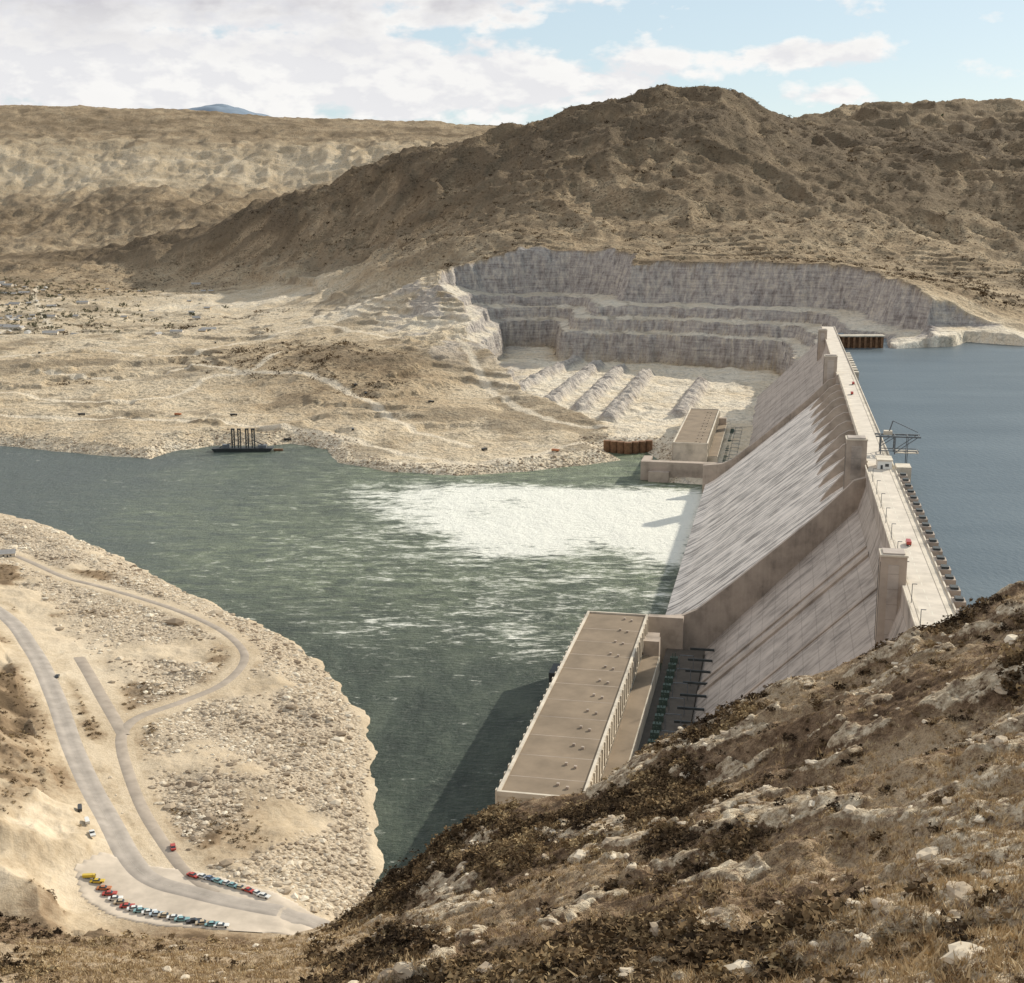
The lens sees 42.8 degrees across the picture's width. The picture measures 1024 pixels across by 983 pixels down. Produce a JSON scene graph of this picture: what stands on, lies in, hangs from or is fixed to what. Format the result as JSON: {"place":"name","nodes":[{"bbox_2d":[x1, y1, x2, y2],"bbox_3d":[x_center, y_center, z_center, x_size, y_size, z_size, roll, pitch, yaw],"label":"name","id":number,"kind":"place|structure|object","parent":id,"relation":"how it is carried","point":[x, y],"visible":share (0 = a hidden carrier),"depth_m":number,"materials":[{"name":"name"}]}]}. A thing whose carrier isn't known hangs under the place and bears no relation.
{"place":"outdoors","nodes":[
{"label":"outdoors","id":0,"kind":"place"},
{"bbox_2d":[74,657,129,734],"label":"gravel track","id":1,"kind":"structure","parent":0,"point":[102,698],"depth_m":788.80,"materials":[{"name":"beige gravel"}]},
{"bbox_2d":[15,554,248,891],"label":"access road","id":2,"kind":"structure","parent":0,"point":[162,841],"depth_m":721.82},
{"bbox_2d":[170,843,175,850],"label":"car","id":3,"kind":"object","parent":2,"relation":"on","point":[173,846],"visible":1,"depth_m":594.19,"materials":[{"name":"red paint"}]},
{"bbox_2d":[0,513,384,938],"bbox_3d":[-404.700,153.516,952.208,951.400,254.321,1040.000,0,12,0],"label":"riverbank terrain","id":4,"kind":"structure","parent":0,"point":[46,843],"depth_m":709.08,"materials":[{"name":"beige soil"}]},
{"bbox_2d":[0,549,15,556],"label":"storage shed","id":5,"kind":"structure","parent":4,"relation":"on","point":[8,553],"depth_m":1112.25,"materials":[{"name":"concrete"}]},
{"bbox_2d":[77,804,81,811],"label":"box truck","id":6,"kind":"object","parent":4,"relation":"on","point":[79,806],"visible":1,"depth_m":612.97,"materials":[{"name":"black paint"}]},
{"bbox_2d":[84,816,89,824],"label":"box truck","id":7,"kind":"object","parent":4,"relation":"on","point":[87,820],"visible":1,"depth_m":599.13,"materials":[{"name":"white paint"}]},
{"bbox_2d":[89,829,95,836],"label":"pickup truck","id":8,"kind":"object","parent":4,"relation":"on","point":[92,833],"visible":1,"depth_m":588.89,"materials":[{"name":"white paint"}]},
{"bbox_2d":[0,564,307,911],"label":"bank scrub","id":9,"kind":"object","parent":4,"relation":"on","point":[90,723],"visible":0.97,"depth_m":668.00,"materials":[{"name":"brown plant"}]},
{"bbox_2d":[0,606,330,928],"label":"highway","id":10,"kind":"structure","parent":4,"relation":"on","point":[126,852],"depth_m":630.11,"materials":[{"name":"grey asphalt"}]},
{"bbox_2d":[0,517,378,919],"bbox_3d":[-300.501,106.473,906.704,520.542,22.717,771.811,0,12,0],"label":"riprap rocks","id":11,"kind":"object","parent":4,"relation":"on","point":[332,800],"visible":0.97,"depth_m":742.14,"materials":[{"name":"stone"}]},
{"bbox_2d":[74,852,318,935],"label":"parking area","id":12,"kind":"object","parent":4,"relation":"on","point":[115,874],"visible":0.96,"depth_m":549.00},
{"bbox_2d":[82,873,95,878],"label":"bus","id":13,"kind":"object","parent":12,"relation":"on","point":[89,875],"visible":1,"depth_m":560.93,"materials":[{"name":"yellow paint"}]},
{"bbox_2d":[89,878,104,883],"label":"parked car","id":14,"kind":"object","parent":12,"relation":"on","point":[97,880],"visible":1,"depth_m":559.38,"materials":[{"name":"yellow paint"}]},
{"bbox_2d":[96,885,111,890],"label":"parked car","id":15,"kind":"object","parent":12,"relation":"on","point":[103,887],"visible":1,"depth_m":555.80,"materials":[{"name":"orange paint"}]},
{"bbox_2d":[102,890,117,895],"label":"parked car","id":16,"kind":"object","parent":12,"relation":"on","point":[108,892],"visible":1,"depth_m":552.80,"materials":[{"name":"red paint"}]},
{"bbox_2d":[107,895,122,900],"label":"parked car","id":17,"kind":"object","parent":12,"relation":"on","point":[113,897],"visible":1,"depth_m":549.76,"materials":[{"name":"white paint"}]},
{"bbox_2d":[113,899,128,904],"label":"parked car","id":18,"kind":"object","parent":12,"relation":"on","point":[119,901],"visible":1,"depth_m":547.11,"materials":[{"name":"beige paint"}]},
{"bbox_2d":[119,902,134,908],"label":"parked car","id":19,"kind":"object","parent":12,"relation":"on","point":[124,905],"visible":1,"depth_m":543.93,"materials":[{"name":"red paint"}]},
{"bbox_2d":[127,905,141,911],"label":"parked car","id":20,"kind":"object","parent":12,"relation":"on","point":[130,908],"visible":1,"depth_m":542.14,"materials":[{"name":"white paint"}]},
{"bbox_2d":[133,907,148,912],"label":"parked car","id":21,"kind":"object","parent":12,"relation":"on","point":[138,909],"visible":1,"depth_m":539.96,"materials":[{"name":"teal paint"}]},
{"bbox_2d":[141,908,156,914],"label":"parked car","id":22,"kind":"object","parent":12,"relation":"on","point":[146,911],"visible":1,"depth_m":538.26,"materials":[{"name":"white paint"}]},
{"bbox_2d":[149,910,164,916],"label":"parked car","id":23,"kind":"object","parent":12,"relation":"on","point":[153,913],"visible":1,"depth_m":536.14,"materials":[{"name":"paint"}]},
{"bbox_2d":[157,912,173,917],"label":"parked car","id":24,"kind":"object","parent":12,"relation":"on","point":[163,914],"visible":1,"depth_m":534.87,"materials":[{"name":"beige paint"}]},
{"bbox_2d":[166,914,181,919],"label":"parked car","id":25,"kind":"object","parent":12,"relation":"on","point":[171,916],"visible":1,"depth_m":532.53,"materials":[{"name":"white paint"}]},
{"bbox_2d":[174,916,189,921],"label":"parked car","id":26,"kind":"object","parent":12,"relation":"on","point":[180,918],"visible":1,"depth_m":530.55,"materials":[{"name":"teal paint"}]},
{"bbox_2d":[186,872,198,878],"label":"parked car","id":27,"kind":"object","parent":12,"relation":"on","point":[193,875],"visible":1,"depth_m":568.96,"materials":[{"name":"red paint"}]},
{"bbox_2d":[186,917,201,923],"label":"parked car","id":28,"kind":"object","parent":12,"relation":"on","point":[191,920],"visible":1,"depth_m":529.07,"materials":[{"name":"black paint"}]},
{"bbox_2d":[197,873,206,879],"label":"parked car","id":29,"kind":"object","parent":12,"relation":"on","point":[202,875],"visible":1,"depth_m":568.00,"materials":[{"name":"white paint"}]},
{"bbox_2d":[195,919,210,925],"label":"parked car","id":30,"kind":"object","parent":12,"relation":"on","point":[201,922],"visible":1,"depth_m":527.55,"materials":[{"name":"beige paint"}]},
{"bbox_2d":[204,875,214,881],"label":"parked car","id":31,"kind":"object","parent":12,"relation":"on","point":[210,877],"visible":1,"depth_m":566.26,"materials":[{"name":"blue paint"}]},
{"bbox_2d":[204,920,219,926],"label":"parked car","id":32,"kind":"object","parent":12,"relation":"on","point":[210,923],"visible":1,"depth_m":526.63,"materials":[{"name":"teal paint"}]},
{"bbox_2d":[212,877,223,884],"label":"parked car","id":33,"kind":"object","parent":12,"relation":"on","point":[217,880],"visible":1,"depth_m":563.96,"materials":[{"name":"teal paint"}]},
{"bbox_2d":[213,922,228,927],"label":"parked car","id":34,"kind":"object","parent":12,"relation":"on","point":[222,924],"visible":1,"depth_m":525.63,"materials":[{"name":"white paint"}]},
{"bbox_2d":[221,879,229,886],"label":"parked car","id":35,"kind":"object","parent":12,"relation":"on","point":[225,881],"visible":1,"depth_m":562.35,"materials":[{"name":"white paint"}]},
{"bbox_2d":[225,882,237,888],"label":"parked car","id":36,"kind":"object","parent":12,"relation":"on","point":[232,884],"visible":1,"depth_m":560.60,"materials":[{"name":"teal paint"}]},
{"bbox_2d":[235,884,246,890],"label":"parked car","id":37,"kind":"object","parent":12,"relation":"on","point":[239,886],"visible":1,"depth_m":559.02,"materials":[{"name":"beige paint"}]},
{"bbox_2d":[241,886,253,893],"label":"parked car","id":38,"kind":"object","parent":12,"relation":"on","point":[248,889],"visible":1,"depth_m":556.82,"materials":[{"name":"red paint"}]},
{"bbox_2d":[251,889,260,894],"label":"parked car","id":39,"kind":"object","parent":12,"relation":"on","point":[256,891],"visible":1,"depth_m":554.92,"materials":[{"name":"white paint"}]},
{"bbox_2d":[256,892,270,898],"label":"parked car","id":40,"kind":"object","parent":12,"relation":"on","point":[264,895],"visible":1,"depth_m":552.57,"materials":[{"name":"white paint"}]},
{"bbox_2d":[179,104,271,116],"bbox_3d":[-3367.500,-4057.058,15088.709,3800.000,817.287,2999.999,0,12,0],"label":"distant mountain","id":41,"kind":"structure","parent":0,"point":[224,108],"depth_m":14723.53,"materials":[{"name":"blue stone"}]},
{"bbox_2d":[0,444,701,886],"bbox_3d":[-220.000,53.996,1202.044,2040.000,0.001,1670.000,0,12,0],"label":"river water","id":42,"kind":"structure","parent":0,"point":[432,622],"depth_m":1159.29,"materials":[{"name":"green liquid"}]},
{"bbox_2d":[211,428,282,451],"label":"drilling barge","id":43,"kind":"object","parent":42,"relation":"on","point":[260,447],"visible":1,"depth_m":1702.89,"materials":[{"name":"metal"}]},
{"bbox_2d":[495,611,703,804],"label":"powerhouse","id":44,"kind":"structure","parent":42,"relation":"in","point":[612,698],"depth_m":739.74,"materials":[{"name":"concrete"}]},
{"bbox_2d":[549,663,559,682],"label":"tailrace gantry","id":45,"kind":"object","parent":44,"relation":"on","point":[553,669],"visible":0.24,"depth_m":805.17,"materials":[{"name":"metal"}]},
{"bbox_2d":[603,440,652,453],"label":"sheet pile cells","id":46,"kind":"object","parent":42,"relation":"in","point":[631,447],"visible":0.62,"depth_m":1692.50,"materials":[{"name":"brown metal"}]},
{"bbox_2d":[648,326,965,735],"bbox_3d":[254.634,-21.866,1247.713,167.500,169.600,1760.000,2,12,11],"label":"concrete dam","id":47,"kind":"structure","parent":42,"relation":"in","point":[801,557],"depth_m":895.99,"materials":[{"name":"concrete"}]},
{"bbox_2d":[876,459,891,468],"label":"walls","id":48,"kind":"structure","parent":47,"relation":"on","point":[879,464],"depth_m":899.61,"materials":[{"name":"white paint"}]},
{"bbox_2d":[875,455,892,460],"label":"roof","id":49,"kind":"structure","parent":48,"relation":"on","point":[882,458],"depth_m":903.52,"materials":[{"name":"concrete"}]},
{"bbox_2d":[875,421,920,462],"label":"gantry crane","id":50,"kind":"object","parent":47,"relation":"on","point":[894,437],"visible":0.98,"depth_m":957.68,"materials":[{"name":"grey metal"}]},
{"bbox_2d":[905,538,911,545],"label":"red truck","id":51,"kind":"object","parent":47,"relation":"on","point":[908,541],"visible":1,"depth_m":689.65,"materials":[{"name":"paint"}]},
{"bbox_2d":[0,84,1023,484],"bbox_3d":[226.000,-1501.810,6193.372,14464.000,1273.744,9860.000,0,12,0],"label":"hills terrain","id":52,"kind":"structure","parent":0,"point":[566,338],"depth_m":3266.79,"materials":[{"name":"soil"}]},
{"bbox_2d":[2,283,13,286],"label":"house","id":53,"kind":"structure","parent":52,"relation":"on","point":[8,284],"depth_m":4552.67,"materials":[{"name":"concrete"}]},
{"bbox_2d":[3,325,20,328],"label":"house","id":54,"kind":"structure","parent":52,"relation":"on","point":[10,326],"depth_m":2904.45,"materials":[{"name":"concrete"}]},
{"bbox_2d":[8,302,21,304],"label":"house","id":55,"kind":"structure","parent":52,"relation":"on","point":[15,303],"depth_m":3711.74,"materials":[{"name":"concrete"}]},
{"bbox_2d":[42,331,58,334],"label":"house","id":56,"kind":"structure","parent":52,"relation":"on","point":[50,332],"depth_m":2786.83,"materials":[{"name":"concrete"}]},
{"bbox_2d":[46,315,56,317],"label":"house","id":57,"kind":"structure","parent":52,"relation":"on","point":[51,316],"depth_m":3273.06,"materials":[{"name":"concrete"}]},
{"bbox_2d":[76,301,89,303],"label":"house","id":58,"kind":"structure","parent":52,"relation":"on","point":[82,302],"depth_m":3701.62,"materials":[{"name":"concrete"}]},
{"bbox_2d":[0,277,227,334],"bbox_3d":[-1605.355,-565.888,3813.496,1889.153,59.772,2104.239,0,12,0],"label":"town trees","id":59,"kind":"object","parent":52,"relation":"on","point":[62,314],"visible":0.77,"depth_m":3479.10,"materials":[{"name":"green plant"}]},
{"bbox_2d":[152,332,162,335],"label":"house","id":60,"kind":"structure","parent":52,"relation":"on","point":[157,333],"depth_m":2787.42,"materials":[{"name":"concrete"}]},
{"bbox_2d":[169,329,183,332],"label":"house","id":61,"kind":"structure","parent":52,"relation":"on","point":[175,331],"depth_m":2795.68,"materials":[{"name":"concrete"}]},
{"bbox_2d":[201,327,215,329],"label":"house","id":62,"kind":"structure","parent":52,"relation":"on","point":[210,328],"depth_m":2882.70,"materials":[{"name":"concrete"}]},
{"bbox_2d":[0,427,677,482],"bbox_3d":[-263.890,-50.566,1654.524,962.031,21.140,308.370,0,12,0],"label":"shoreline rocks","id":63,"kind":"object","parent":52,"relation":"on","point":[352,461],"visible":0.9,"depth_m":1687.08,"materials":[{"name":"stone"}]},
{"bbox_2d":[0,84,1023,398],"bbox_3d":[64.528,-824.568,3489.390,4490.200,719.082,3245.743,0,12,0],"label":"distant shrubs","id":64,"kind":"object","parent":52,"relation":"on","point":[836,260],"visible":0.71,"depth_m":3366.52,"materials":[{"name":"brown plant"}]},
{"bbox_2d":[640,455,723,482],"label":"wall","id":65,"kind":"structure","parent":52,"relation":"on","point":[663,471],"depth_m":1510.32,"materials":[{"name":"concrete"}]},
{"bbox_2d":[671,408,741,461],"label":"powerhouse","id":66,"kind":"structure","parent":52,"relation":"on","point":[700,435],"depth_m":1613.45,"materials":[{"name":"concrete"}]},
{"bbox_2d":[0,581,1023,982],"bbox_3d":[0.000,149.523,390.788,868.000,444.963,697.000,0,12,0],"label":"foreground hillside","id":67,"kind":"structure","parent":0,"point":[854,729],"depth_m":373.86,"materials":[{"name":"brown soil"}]},
{"bbox_2d":[0,593,1023,982],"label":"sagebrush","id":68,"kind":"object","parent":67,"relation":"on","point":[646,803],"visible":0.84,"depth_m":332.30,"materials":[{"name":"brown plant"}]},
{"bbox_2d":[160,598,1023,982],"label":"hillside boulders","id":69,"kind":"object","parent":67,"relation":"on","point":[926,854],"visible":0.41,"depth_m":275.07,"materials":[{"name":"stone"}]},
{"bbox_2d":[0,0,1023,124],"label":"sky","id":70,"kind":"structure","parent":0,"point":[466,62],"materials":[{"name":"white"}]},
{"bbox_2d":[838,333,1023,605],"bbox_3d":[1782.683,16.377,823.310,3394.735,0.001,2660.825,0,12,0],"label":"reservoir water","id":71,"kind":"structure","parent":0,"point":[959,409],"depth_m":1105.51,"materials":[{"name":"blue liquid"}]},
{"bbox_2d":[838,334,885,347],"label":"cofferdam crib","id":72,"kind":"object","parent":71,"relation":"in","point":[862,340],"visible":0.66,"depth_m":1879.83,"materials":[{"name":"wood"}]},
{"bbox_2d":[895,463,911,482],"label":"upstream annex","id":73,"kind":"object","parent":71,"relation":"in","point":[906,468],"visible":0.36,"depth_m":892.24,"materials":[{"name":"concrete"}]}
]}

